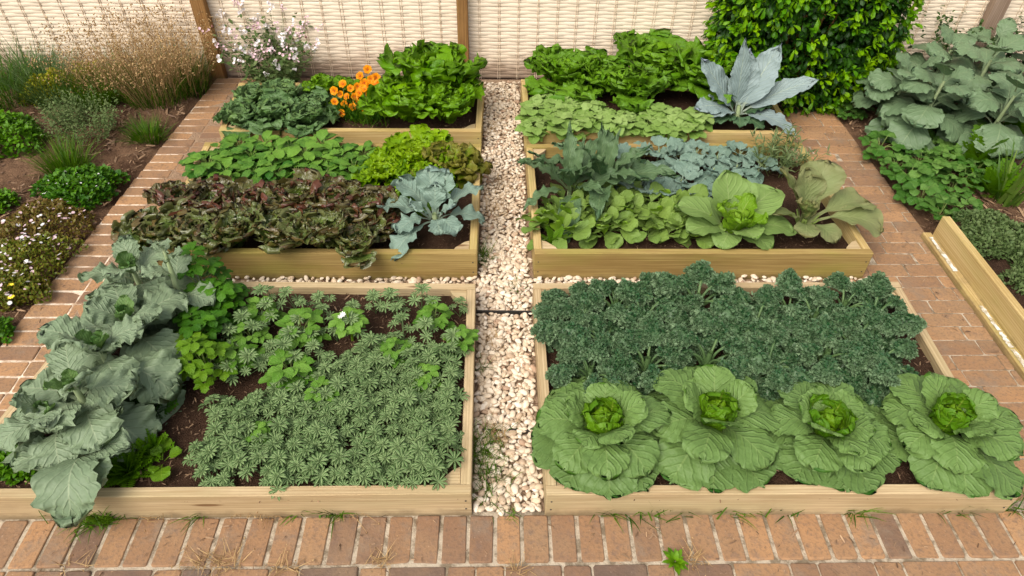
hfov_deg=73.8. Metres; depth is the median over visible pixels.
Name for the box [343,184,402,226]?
red lettuce
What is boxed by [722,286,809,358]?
curly kale
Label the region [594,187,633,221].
spinach plant
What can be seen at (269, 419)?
lupin seedling
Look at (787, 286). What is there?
curly kale
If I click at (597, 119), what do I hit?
bean plant
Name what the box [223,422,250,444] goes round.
lupin seedling
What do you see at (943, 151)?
strawberry plant
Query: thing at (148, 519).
dry weed
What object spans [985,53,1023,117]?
grey brassica
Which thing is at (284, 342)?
lupin seedling
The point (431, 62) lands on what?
lettuce
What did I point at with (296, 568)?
dry weed
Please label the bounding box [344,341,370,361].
lupin seedling
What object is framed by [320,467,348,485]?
lupin seedling
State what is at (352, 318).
lupin seedling
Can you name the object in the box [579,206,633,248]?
spinach plant
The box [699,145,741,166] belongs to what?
broccoli seedling
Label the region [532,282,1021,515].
raised bed
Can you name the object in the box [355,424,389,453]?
lupin seedling
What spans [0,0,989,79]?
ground
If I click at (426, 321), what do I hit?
lupin seedling
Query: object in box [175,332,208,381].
celery plant
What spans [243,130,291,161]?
turnip green
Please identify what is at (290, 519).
grass weed
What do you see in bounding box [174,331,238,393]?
celery plant
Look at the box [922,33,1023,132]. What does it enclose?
grey brassica
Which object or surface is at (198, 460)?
lupin seedling
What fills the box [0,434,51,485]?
chickweed
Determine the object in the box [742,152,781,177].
broccoli seedling
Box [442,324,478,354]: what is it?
leafy seedling
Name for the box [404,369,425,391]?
lupin seedling
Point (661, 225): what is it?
spinach plant
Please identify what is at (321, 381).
leafy seedling
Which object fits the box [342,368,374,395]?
lupin seedling
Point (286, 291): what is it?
lupin seedling
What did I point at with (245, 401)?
lupin seedling
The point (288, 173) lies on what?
turnip green
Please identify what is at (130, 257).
grey cabbage
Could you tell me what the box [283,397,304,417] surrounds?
lupin seedling
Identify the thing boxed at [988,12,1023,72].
leafy spray
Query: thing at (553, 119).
bean plant
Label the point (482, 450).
pebble weed
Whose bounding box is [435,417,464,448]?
lupin seedling
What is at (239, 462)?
lupin seedling
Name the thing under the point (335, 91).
orange flower plant
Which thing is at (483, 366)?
pebble weed
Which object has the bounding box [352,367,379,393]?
lupin seedling
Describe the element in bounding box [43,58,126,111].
green grass clump
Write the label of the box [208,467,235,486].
lupin seedling
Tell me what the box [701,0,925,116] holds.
clipped hedge
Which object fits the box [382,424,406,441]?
lupin seedling
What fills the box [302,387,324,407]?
lupin seedling
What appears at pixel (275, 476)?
lupin seedling
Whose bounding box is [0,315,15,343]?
leafy mound
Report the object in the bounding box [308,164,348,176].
turnip green
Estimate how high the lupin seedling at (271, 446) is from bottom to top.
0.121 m
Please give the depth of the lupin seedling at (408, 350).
3.08 m
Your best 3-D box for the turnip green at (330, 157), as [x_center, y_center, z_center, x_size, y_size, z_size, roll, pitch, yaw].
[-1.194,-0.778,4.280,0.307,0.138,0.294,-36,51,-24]
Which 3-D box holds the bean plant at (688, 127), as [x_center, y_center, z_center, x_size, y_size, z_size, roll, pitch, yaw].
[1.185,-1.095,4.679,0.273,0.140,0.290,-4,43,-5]
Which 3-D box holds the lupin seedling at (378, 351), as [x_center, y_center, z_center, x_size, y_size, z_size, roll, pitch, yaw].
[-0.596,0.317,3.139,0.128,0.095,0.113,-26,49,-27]
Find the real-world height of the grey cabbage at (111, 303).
0.510 m
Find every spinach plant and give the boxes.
[516,211,553,233]
[521,203,554,227]
[527,214,590,250]
[530,204,579,225]
[534,195,586,215]
[541,182,586,203]
[541,196,564,208]
[542,214,595,240]
[560,189,589,222]
[561,211,610,238]
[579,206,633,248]
[580,207,604,229]
[583,217,621,242]
[584,179,627,198]
[584,183,633,206]
[590,214,645,243]
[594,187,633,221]
[602,193,649,219]
[604,209,634,223]
[608,221,646,243]
[615,181,648,202]
[618,210,664,228]
[619,193,650,217]
[625,201,674,230]
[628,181,669,227]
[634,199,689,243]
[638,202,658,230]
[638,219,668,243]
[644,189,681,211]
[645,195,683,224]
[649,212,690,248]
[658,211,695,238]
[664,201,685,229]
[668,218,713,248]
[674,184,708,228]
[674,212,725,243]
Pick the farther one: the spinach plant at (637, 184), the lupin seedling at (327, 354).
the spinach plant at (637, 184)
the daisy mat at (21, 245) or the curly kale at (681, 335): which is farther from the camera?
the daisy mat at (21, 245)
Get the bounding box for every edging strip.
[476,310,531,316]
[481,429,529,433]
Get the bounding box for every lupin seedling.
[182,439,213,465]
[188,451,222,478]
[192,461,221,486]
[193,435,219,454]
[193,436,230,472]
[198,394,227,415]
[203,417,229,442]
[205,355,219,369]
[206,404,236,432]
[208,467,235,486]
[209,429,247,463]
[212,359,242,385]
[216,396,240,415]
[217,323,238,350]
[218,444,251,471]
[220,407,239,421]
[223,406,257,432]
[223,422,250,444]
[227,451,257,481]
[232,309,259,336]
[232,396,261,421]
[232,418,257,439]
[234,440,254,460]
[237,347,268,375]
[241,406,265,422]
[242,388,269,409]
[242,449,271,478]
[243,319,262,344]
[245,433,268,451]
[247,394,275,413]
[251,284,276,312]
[254,320,269,339]
[256,297,278,321]
[257,353,270,371]
[258,437,287,465]
[258,463,282,485]
[262,338,279,355]
[263,400,286,418]
[263,418,276,435]
[264,382,287,400]
[264,448,295,470]
[265,415,302,442]
[265,466,294,501]
[270,337,296,365]
[271,375,296,393]
[271,433,292,449]
[272,389,297,415]
[275,406,298,421]
[276,286,303,310]
[278,325,304,345]
[280,434,304,453]
[280,452,314,485]
[282,420,303,440]
[283,379,306,405]
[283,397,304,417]
[284,451,302,472]
[285,349,304,376]
[289,314,309,332]
[289,375,311,397]
[290,399,320,423]
[292,415,314,440]
[292,436,320,458]
[294,298,315,306]
[296,461,330,486]
[298,444,324,462]
[299,408,321,427]
[302,327,325,343]
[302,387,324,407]
[303,417,335,440]
[304,338,324,359]
[304,370,329,387]
[307,451,337,484]
[308,439,326,456]
[311,290,336,313]
[312,350,343,370]
[312,385,340,410]
[314,406,334,426]
[314,425,346,453]
[315,302,333,324]
[316,361,341,379]
[319,396,350,419]
[319,415,341,434]
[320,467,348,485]
[322,374,350,400]
[322,439,348,461]
[323,314,345,341]
[323,447,355,483]
[331,359,352,377]
[332,415,352,432]
[333,395,362,420]
[334,465,358,485]
[335,390,355,401]
[337,351,352,364]
[337,423,360,445]
[341,397,382,425]
[342,298,364,315]
[342,311,367,338]
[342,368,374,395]
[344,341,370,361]
[344,357,370,369]
[344,448,364,470]
[346,385,366,403]
[347,439,371,459]
[347,467,374,487]
[348,391,375,416]
[349,415,373,433]
[351,435,386,462]
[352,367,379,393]
[355,330,385,359]
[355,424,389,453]
[357,362,376,378]
[357,377,387,399]
[357,456,380,480]
[358,462,388,486]
[359,409,383,427]
[364,289,385,313]
[364,353,387,375]
[366,396,385,419]
[370,335,395,350]
[372,370,402,392]
[372,437,396,463]
[373,346,382,364]
[373,387,392,407]
[375,354,398,377]
[376,368,392,383]
[378,451,400,475]
[378,465,408,489]
[379,409,406,433]
[380,287,406,313]
[380,390,400,411]
[380,402,412,424]
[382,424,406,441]
[386,435,415,461]
[386,448,413,480]
[387,330,407,349]
[388,301,410,322]
[388,311,413,336]
[388,409,410,435]
[392,346,406,359]
[393,389,430,422]
[393,439,433,468]
[394,362,412,380]
[394,372,413,389]
[396,386,419,408]
[399,347,423,371]
[399,460,428,489]
[400,356,425,377]
[402,416,436,436]
[402,418,420,436]
[403,433,420,447]
[404,335,423,355]
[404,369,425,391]
[407,283,430,309]
[409,316,438,343]
[409,452,437,482]
[410,405,436,428]
[411,342,429,358]
[413,426,445,454]
[416,391,436,410]
[417,459,447,490]
[419,421,450,449]
[420,348,442,370]
[421,376,440,393]
[423,448,447,477]
[424,295,441,319]
[425,339,439,353]
[427,342,456,369]
[428,389,452,409]
[428,399,450,419]
[434,412,457,430]
[434,434,465,470]
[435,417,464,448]
[436,363,462,387]
[436,380,465,399]
[436,390,469,412]
[437,400,462,423]
[439,341,469,367]
[440,326,462,353]
[442,363,463,382]
[448,296,467,316]
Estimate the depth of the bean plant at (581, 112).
4.76 m
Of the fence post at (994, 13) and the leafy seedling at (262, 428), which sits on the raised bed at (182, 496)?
the leafy seedling at (262, 428)
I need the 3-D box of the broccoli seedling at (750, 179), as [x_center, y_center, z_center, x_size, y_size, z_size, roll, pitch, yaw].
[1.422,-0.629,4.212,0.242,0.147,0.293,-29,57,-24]
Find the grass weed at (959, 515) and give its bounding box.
[938,506,986,522]
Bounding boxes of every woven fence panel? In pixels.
[0,0,208,70]
[207,0,457,77]
[468,0,989,78]
[980,0,1023,73]
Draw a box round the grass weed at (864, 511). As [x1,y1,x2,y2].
[844,508,898,530]
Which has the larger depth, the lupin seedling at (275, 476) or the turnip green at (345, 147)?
the turnip green at (345, 147)
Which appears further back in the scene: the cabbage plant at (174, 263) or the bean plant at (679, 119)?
the bean plant at (679, 119)
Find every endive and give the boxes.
[523,43,606,103]
[563,53,647,101]
[594,61,674,112]
[613,28,709,86]
[666,42,735,103]
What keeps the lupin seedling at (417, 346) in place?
on the raised bed at (182, 496)
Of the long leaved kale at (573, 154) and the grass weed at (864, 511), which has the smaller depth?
the grass weed at (864, 511)
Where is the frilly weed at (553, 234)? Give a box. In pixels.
[541,225,572,243]
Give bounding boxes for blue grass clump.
[0,26,82,88]
[1,40,102,109]
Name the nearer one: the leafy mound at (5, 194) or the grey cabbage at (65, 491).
the grey cabbage at (65, 491)
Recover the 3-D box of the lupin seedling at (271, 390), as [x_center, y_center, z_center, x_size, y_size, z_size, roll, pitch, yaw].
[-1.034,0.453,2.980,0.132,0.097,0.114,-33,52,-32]
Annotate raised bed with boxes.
[0,281,475,519]
[157,142,480,279]
[219,83,483,152]
[520,79,793,152]
[525,143,873,278]
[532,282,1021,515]
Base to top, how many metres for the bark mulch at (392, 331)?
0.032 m
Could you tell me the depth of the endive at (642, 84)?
4.86 m
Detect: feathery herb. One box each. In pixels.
[952,124,1022,170]
[959,158,1023,199]
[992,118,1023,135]
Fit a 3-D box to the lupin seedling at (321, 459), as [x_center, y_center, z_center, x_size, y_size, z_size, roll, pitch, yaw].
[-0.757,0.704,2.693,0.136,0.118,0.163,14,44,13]
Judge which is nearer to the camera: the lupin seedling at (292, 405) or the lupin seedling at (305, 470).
the lupin seedling at (305, 470)
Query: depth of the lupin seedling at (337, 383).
2.93 m
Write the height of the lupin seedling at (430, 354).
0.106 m
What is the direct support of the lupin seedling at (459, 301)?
in the raised bed at (182, 496)
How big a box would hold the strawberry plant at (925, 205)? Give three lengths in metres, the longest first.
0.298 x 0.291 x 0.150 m
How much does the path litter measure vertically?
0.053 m
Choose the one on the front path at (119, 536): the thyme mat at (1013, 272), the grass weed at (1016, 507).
the grass weed at (1016, 507)
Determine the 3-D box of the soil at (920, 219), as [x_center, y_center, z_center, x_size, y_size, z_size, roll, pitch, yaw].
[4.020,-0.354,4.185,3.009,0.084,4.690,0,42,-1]
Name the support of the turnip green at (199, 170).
in the raised bed at (429, 258)
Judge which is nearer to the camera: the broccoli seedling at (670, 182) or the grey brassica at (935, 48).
the broccoli seedling at (670, 182)
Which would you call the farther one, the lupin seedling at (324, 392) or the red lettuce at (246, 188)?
the red lettuce at (246, 188)
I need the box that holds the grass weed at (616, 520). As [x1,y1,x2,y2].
[590,510,635,532]
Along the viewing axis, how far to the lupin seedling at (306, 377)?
2.98 m
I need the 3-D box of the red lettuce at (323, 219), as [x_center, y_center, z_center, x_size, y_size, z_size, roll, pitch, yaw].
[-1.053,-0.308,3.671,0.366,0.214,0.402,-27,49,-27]
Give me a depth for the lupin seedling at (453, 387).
2.96 m
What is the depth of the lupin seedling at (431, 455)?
2.68 m
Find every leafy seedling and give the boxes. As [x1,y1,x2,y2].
[213,342,264,377]
[230,321,272,353]
[244,296,287,322]
[245,420,273,452]
[258,348,317,392]
[272,307,331,350]
[301,375,339,408]
[379,337,416,367]
[410,363,441,392]
[412,300,456,329]
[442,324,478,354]
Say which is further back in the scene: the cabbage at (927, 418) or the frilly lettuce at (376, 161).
the frilly lettuce at (376, 161)
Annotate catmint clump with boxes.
[14,85,124,147]
[32,83,102,123]
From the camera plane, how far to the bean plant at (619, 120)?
4.62 m
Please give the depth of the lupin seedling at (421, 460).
2.66 m
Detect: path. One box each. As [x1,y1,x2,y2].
[0,78,255,417]
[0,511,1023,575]
[44,78,1012,511]
[778,93,1023,500]
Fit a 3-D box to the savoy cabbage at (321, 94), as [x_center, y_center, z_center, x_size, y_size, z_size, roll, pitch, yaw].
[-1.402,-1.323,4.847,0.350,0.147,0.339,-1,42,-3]
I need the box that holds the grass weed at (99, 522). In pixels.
[38,510,136,542]
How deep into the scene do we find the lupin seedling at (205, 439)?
2.75 m
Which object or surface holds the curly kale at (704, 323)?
on the raised bed at (789, 495)
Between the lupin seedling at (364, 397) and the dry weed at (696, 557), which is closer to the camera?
the dry weed at (696, 557)
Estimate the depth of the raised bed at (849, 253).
3.75 m
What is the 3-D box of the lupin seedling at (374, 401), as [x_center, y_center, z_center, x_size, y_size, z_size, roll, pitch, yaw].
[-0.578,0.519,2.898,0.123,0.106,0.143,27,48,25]
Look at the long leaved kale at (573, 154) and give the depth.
4.00 m
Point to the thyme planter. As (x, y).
(995, 303)
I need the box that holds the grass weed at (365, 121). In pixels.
[340,110,389,127]
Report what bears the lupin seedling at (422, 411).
on the raised bed at (182, 496)
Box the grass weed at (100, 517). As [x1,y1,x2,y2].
[68,506,120,542]
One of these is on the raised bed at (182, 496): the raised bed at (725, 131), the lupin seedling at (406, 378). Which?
the lupin seedling at (406, 378)
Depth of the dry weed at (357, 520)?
2.69 m
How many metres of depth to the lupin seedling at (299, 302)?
3.29 m
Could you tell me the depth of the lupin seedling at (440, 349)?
3.07 m
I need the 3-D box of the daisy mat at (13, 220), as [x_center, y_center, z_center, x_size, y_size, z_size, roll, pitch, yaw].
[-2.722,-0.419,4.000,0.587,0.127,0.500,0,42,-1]
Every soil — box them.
[0,70,213,346]
[828,101,1023,234]
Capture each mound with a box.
[0,109,48,158]
[0,187,20,213]
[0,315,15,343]
[28,162,130,213]
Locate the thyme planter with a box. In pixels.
[920,216,1023,380]
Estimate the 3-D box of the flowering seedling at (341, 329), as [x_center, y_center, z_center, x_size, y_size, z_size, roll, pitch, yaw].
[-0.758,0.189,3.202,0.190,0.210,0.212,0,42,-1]
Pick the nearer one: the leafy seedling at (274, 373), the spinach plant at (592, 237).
the leafy seedling at (274, 373)
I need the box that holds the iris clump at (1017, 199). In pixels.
[992,140,1023,207]
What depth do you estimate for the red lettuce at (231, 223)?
3.63 m
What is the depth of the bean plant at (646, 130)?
4.64 m
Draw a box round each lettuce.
[110,206,188,250]
[142,177,207,216]
[152,198,233,258]
[183,173,253,215]
[192,201,265,248]
[221,176,287,214]
[246,208,319,253]
[261,167,322,211]
[276,202,348,248]
[294,174,360,216]
[301,73,342,105]
[324,207,386,269]
[337,76,366,96]
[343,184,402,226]
[345,150,406,197]
[356,73,453,121]
[374,123,456,181]
[376,39,487,87]
[377,207,404,241]
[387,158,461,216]
[410,140,492,188]
[412,78,485,123]
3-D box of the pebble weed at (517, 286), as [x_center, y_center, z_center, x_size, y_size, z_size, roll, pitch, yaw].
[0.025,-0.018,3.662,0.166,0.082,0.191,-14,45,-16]
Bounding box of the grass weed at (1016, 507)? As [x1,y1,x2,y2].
[1005,490,1023,517]
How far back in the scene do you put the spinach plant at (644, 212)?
3.94 m
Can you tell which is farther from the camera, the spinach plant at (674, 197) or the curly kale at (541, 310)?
the spinach plant at (674, 197)
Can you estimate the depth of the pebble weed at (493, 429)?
2.95 m
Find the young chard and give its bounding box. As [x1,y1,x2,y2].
[136,437,181,481]
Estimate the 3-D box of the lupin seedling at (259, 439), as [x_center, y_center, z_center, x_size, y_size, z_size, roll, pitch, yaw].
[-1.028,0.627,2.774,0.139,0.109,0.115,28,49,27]
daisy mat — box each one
[0,197,96,246]
[0,230,88,294]
[0,264,53,312]
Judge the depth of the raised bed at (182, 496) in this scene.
2.70 m
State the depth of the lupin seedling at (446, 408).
2.87 m
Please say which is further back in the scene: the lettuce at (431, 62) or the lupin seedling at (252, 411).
the lettuce at (431, 62)
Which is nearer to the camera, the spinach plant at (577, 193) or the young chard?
the young chard
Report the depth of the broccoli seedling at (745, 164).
4.29 m
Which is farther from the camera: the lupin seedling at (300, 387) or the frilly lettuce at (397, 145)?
the frilly lettuce at (397, 145)
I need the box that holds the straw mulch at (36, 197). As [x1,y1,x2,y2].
[0,77,1023,337]
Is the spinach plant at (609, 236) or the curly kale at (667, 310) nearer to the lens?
the curly kale at (667, 310)
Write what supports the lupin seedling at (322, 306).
in the raised bed at (182, 496)
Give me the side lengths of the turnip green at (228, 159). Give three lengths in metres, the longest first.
0.383 x 0.370 x 0.150 m
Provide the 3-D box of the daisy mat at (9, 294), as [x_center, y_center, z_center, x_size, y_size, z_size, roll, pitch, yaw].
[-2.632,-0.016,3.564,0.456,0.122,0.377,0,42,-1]
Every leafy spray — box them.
[919,5,995,72]
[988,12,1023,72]
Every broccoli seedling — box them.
[616,142,652,163]
[618,178,654,193]
[633,135,683,169]
[643,176,680,195]
[652,161,664,178]
[656,142,695,164]
[660,160,710,196]
[670,151,716,181]
[670,184,712,198]
[676,139,716,162]
[694,157,732,185]
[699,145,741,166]
[707,183,712,197]
[712,154,763,181]
[717,168,762,183]
[718,140,757,161]
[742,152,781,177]
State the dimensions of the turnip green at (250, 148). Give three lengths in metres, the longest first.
0.365 x 0.363 x 0.161 m
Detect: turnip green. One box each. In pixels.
[178,150,234,179]
[199,143,231,160]
[202,162,251,181]
[205,145,252,176]
[213,133,261,161]
[229,141,276,175]
[233,158,276,183]
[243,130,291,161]
[250,138,300,179]
[256,160,299,181]
[273,136,301,153]
[277,138,329,171]
[279,160,309,178]
[296,129,344,160]
[300,149,343,173]
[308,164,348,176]
[323,154,367,179]
[328,143,359,161]
[345,140,375,165]
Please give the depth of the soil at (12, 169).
4.58 m
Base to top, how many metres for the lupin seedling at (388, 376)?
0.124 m
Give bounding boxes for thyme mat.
[952,208,1023,260]
[997,266,1023,294]
[1005,238,1023,269]
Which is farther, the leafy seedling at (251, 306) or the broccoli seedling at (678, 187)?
the broccoli seedling at (678, 187)
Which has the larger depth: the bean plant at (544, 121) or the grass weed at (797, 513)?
the bean plant at (544, 121)
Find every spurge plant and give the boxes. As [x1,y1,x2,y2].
[19,72,60,106]
[40,65,77,100]
[68,60,106,94]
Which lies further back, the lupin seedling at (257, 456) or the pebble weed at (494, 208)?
the pebble weed at (494, 208)
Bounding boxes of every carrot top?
[104,443,152,487]
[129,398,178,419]
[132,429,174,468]
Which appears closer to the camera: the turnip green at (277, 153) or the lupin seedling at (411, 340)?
the lupin seedling at (411, 340)
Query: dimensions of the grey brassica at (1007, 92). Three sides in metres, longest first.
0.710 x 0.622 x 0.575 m
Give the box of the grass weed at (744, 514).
[715,507,766,527]
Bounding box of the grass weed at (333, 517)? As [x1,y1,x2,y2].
[312,509,354,536]
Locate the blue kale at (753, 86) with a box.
[693,39,818,136]
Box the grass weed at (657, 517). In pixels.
[629,509,700,535]
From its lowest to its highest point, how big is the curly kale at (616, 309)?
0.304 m
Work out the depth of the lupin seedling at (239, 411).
2.83 m
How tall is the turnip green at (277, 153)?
0.173 m
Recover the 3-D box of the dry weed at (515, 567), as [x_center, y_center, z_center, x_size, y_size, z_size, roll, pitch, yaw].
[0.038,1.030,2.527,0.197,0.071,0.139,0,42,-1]
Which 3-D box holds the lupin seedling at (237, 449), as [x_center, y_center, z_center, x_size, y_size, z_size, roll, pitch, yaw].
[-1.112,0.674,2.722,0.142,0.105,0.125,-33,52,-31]
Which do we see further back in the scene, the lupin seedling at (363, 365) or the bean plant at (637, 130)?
the bean plant at (637, 130)
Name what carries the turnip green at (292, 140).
in the raised bed at (429, 258)
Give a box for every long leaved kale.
[516,121,649,242]
[531,122,679,221]
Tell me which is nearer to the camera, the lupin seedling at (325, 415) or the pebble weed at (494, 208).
the lupin seedling at (325, 415)
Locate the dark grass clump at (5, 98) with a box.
[0,29,70,110]
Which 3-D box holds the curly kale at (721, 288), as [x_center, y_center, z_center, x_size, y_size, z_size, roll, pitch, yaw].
[0.874,0.085,3.356,0.594,0.347,0.528,20,46,20]
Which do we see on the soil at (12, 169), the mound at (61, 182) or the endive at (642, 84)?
the mound at (61, 182)
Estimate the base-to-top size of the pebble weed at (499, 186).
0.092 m
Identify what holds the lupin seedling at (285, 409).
on the raised bed at (182, 496)
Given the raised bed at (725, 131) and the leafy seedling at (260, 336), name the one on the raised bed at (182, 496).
the leafy seedling at (260, 336)
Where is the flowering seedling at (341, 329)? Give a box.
[327,306,369,340]
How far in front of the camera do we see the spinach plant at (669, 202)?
3.90 m
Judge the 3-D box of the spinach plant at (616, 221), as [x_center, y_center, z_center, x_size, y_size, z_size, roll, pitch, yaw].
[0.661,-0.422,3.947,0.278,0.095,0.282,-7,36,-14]
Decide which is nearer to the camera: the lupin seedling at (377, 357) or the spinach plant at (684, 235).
the lupin seedling at (377, 357)
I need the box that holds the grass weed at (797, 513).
[766,508,803,525]
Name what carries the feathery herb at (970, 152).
on the soil at (920, 219)
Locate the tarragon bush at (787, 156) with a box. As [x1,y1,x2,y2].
[750,122,831,177]
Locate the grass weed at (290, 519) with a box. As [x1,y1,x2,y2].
[276,510,308,525]
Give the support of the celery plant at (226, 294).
on the raised bed at (182, 496)
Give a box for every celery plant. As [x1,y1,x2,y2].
[169,241,247,307]
[172,306,230,347]
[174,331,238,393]
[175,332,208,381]
[193,275,251,329]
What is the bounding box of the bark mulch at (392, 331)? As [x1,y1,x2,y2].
[0,89,957,502]
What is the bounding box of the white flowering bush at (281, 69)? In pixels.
[198,0,322,82]
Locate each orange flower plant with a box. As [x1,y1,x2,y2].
[326,80,356,120]
[329,82,370,121]
[345,65,371,121]
[358,73,382,121]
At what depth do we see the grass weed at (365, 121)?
4.78 m
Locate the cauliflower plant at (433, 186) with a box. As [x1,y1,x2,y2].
[377,164,485,260]
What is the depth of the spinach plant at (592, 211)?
3.96 m
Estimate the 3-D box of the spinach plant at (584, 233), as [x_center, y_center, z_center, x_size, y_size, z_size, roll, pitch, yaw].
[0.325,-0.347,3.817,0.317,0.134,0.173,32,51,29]
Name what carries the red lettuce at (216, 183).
in the raised bed at (429, 258)
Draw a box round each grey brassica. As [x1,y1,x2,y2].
[850,51,944,143]
[875,23,976,107]
[875,62,976,156]
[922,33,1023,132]
[935,72,1023,167]
[949,17,1016,87]
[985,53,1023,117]
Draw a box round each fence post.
[189,0,227,79]
[456,0,468,61]
[974,0,1011,63]
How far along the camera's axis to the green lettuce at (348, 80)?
5.04 m
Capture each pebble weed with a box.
[472,439,519,522]
[473,402,521,483]
[475,353,491,372]
[478,239,504,268]
[481,416,522,456]
[482,121,509,137]
[482,197,509,227]
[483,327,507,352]
[484,171,514,195]
[502,504,521,522]
[508,274,529,296]
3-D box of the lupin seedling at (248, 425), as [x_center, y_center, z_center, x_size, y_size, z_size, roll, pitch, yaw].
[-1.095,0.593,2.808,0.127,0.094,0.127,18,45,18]
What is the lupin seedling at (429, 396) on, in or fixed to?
on the raised bed at (182, 496)
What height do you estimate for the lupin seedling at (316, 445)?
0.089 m
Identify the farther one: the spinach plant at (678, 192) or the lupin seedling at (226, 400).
the spinach plant at (678, 192)
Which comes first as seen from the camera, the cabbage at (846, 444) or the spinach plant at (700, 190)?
the cabbage at (846, 444)
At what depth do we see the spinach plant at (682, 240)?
3.80 m
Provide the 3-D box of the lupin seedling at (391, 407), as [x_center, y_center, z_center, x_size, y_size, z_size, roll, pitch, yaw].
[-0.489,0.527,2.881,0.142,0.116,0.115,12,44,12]
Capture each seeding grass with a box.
[16,8,160,105]
[53,0,219,110]
[97,5,236,98]
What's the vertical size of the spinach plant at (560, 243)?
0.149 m
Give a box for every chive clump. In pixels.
[20,129,104,177]
[114,112,174,146]
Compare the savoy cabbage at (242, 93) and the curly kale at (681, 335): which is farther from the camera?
the savoy cabbage at (242, 93)
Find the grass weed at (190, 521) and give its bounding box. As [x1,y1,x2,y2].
[168,514,206,536]
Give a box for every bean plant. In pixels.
[515,100,552,121]
[515,116,549,143]
[529,92,553,108]
[533,112,553,125]
[534,98,567,114]
[535,110,575,139]
[543,94,570,106]
[551,115,595,140]
[560,98,583,115]
[573,100,607,111]
[573,111,587,119]
[582,111,611,135]
[591,105,616,115]
[593,113,632,135]
[612,109,636,122]
[613,115,648,137]
[630,114,659,136]
[636,103,664,116]
[646,102,681,116]
[648,113,686,142]
[654,111,693,135]
[675,119,706,141]
[682,106,715,131]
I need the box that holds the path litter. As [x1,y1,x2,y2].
[0,82,1015,575]
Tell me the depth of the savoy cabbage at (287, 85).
4.90 m
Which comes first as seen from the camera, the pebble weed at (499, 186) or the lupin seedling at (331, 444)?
the lupin seedling at (331, 444)
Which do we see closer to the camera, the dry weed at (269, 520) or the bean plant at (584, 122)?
the dry weed at (269, 520)
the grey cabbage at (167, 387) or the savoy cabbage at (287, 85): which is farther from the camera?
the savoy cabbage at (287, 85)
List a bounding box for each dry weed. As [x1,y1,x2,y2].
[47,545,98,574]
[136,516,183,531]
[171,534,254,575]
[231,512,260,524]
[257,514,290,530]
[265,544,313,575]
[331,512,379,533]
[356,535,397,575]
[496,550,536,575]
[677,537,710,575]
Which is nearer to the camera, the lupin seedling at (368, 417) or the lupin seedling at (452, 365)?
the lupin seedling at (368, 417)
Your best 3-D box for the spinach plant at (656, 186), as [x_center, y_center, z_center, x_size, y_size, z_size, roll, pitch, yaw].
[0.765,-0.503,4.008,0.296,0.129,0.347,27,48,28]
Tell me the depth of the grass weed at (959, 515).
2.73 m
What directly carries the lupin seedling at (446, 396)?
on the raised bed at (182, 496)
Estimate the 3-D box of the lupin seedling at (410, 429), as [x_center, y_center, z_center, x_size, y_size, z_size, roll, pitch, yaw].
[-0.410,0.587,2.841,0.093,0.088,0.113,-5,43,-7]
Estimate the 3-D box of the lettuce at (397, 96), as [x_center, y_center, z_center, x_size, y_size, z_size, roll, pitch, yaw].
[-0.722,-1.298,4.707,0.638,0.298,0.503,2,42,1]
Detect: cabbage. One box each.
[0,390,86,475]
[9,340,166,461]
[9,393,131,527]
[36,311,185,423]
[73,282,190,385]
[77,234,211,330]
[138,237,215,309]
[213,99,273,140]
[223,82,267,103]
[244,88,305,134]
[252,77,311,98]
[278,100,339,138]
[291,85,340,112]
[529,376,671,499]
[647,363,781,492]
[674,170,796,249]
[769,377,902,494]
[771,159,883,243]
[873,371,1023,499]
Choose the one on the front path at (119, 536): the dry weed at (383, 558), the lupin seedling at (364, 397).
the dry weed at (383, 558)
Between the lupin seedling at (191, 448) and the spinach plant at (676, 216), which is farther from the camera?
the spinach plant at (676, 216)
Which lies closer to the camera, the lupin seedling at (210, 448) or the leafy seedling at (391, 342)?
the lupin seedling at (210, 448)
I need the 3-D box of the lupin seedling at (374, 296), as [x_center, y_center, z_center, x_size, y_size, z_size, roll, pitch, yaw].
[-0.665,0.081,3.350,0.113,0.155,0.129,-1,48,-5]
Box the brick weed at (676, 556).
[662,547,688,574]
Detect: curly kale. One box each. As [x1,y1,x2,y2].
[530,280,600,350]
[530,288,615,373]
[545,332,631,393]
[552,312,647,380]
[566,278,653,337]
[596,311,696,395]
[602,278,683,348]
[619,272,708,330]
[643,323,761,383]
[650,259,742,349]
[689,303,785,375]
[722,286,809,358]
[726,322,818,401]
[752,268,820,328]
[774,274,864,355]
[781,311,883,392]
[792,271,888,337]
[804,307,901,383]
[829,326,920,406]
[832,271,927,361]
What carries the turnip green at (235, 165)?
in the raised bed at (429, 258)
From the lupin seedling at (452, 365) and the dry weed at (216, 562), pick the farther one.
the lupin seedling at (452, 365)
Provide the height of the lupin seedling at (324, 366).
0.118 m
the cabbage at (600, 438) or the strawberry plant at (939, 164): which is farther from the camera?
the strawberry plant at (939, 164)
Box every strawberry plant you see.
[828,100,860,116]
[837,103,868,119]
[858,130,905,160]
[878,150,914,173]
[882,162,937,193]
[886,139,927,153]
[893,174,949,212]
[904,149,941,164]
[907,159,955,182]
[914,194,965,221]
[922,146,962,172]
[927,127,938,135]
[930,133,961,159]
[937,174,974,200]
[938,163,990,191]
[942,192,983,220]
[953,156,1000,183]
[963,149,1003,166]
[977,119,986,125]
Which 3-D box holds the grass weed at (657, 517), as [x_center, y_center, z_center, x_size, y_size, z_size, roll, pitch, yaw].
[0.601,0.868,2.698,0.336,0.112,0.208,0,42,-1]

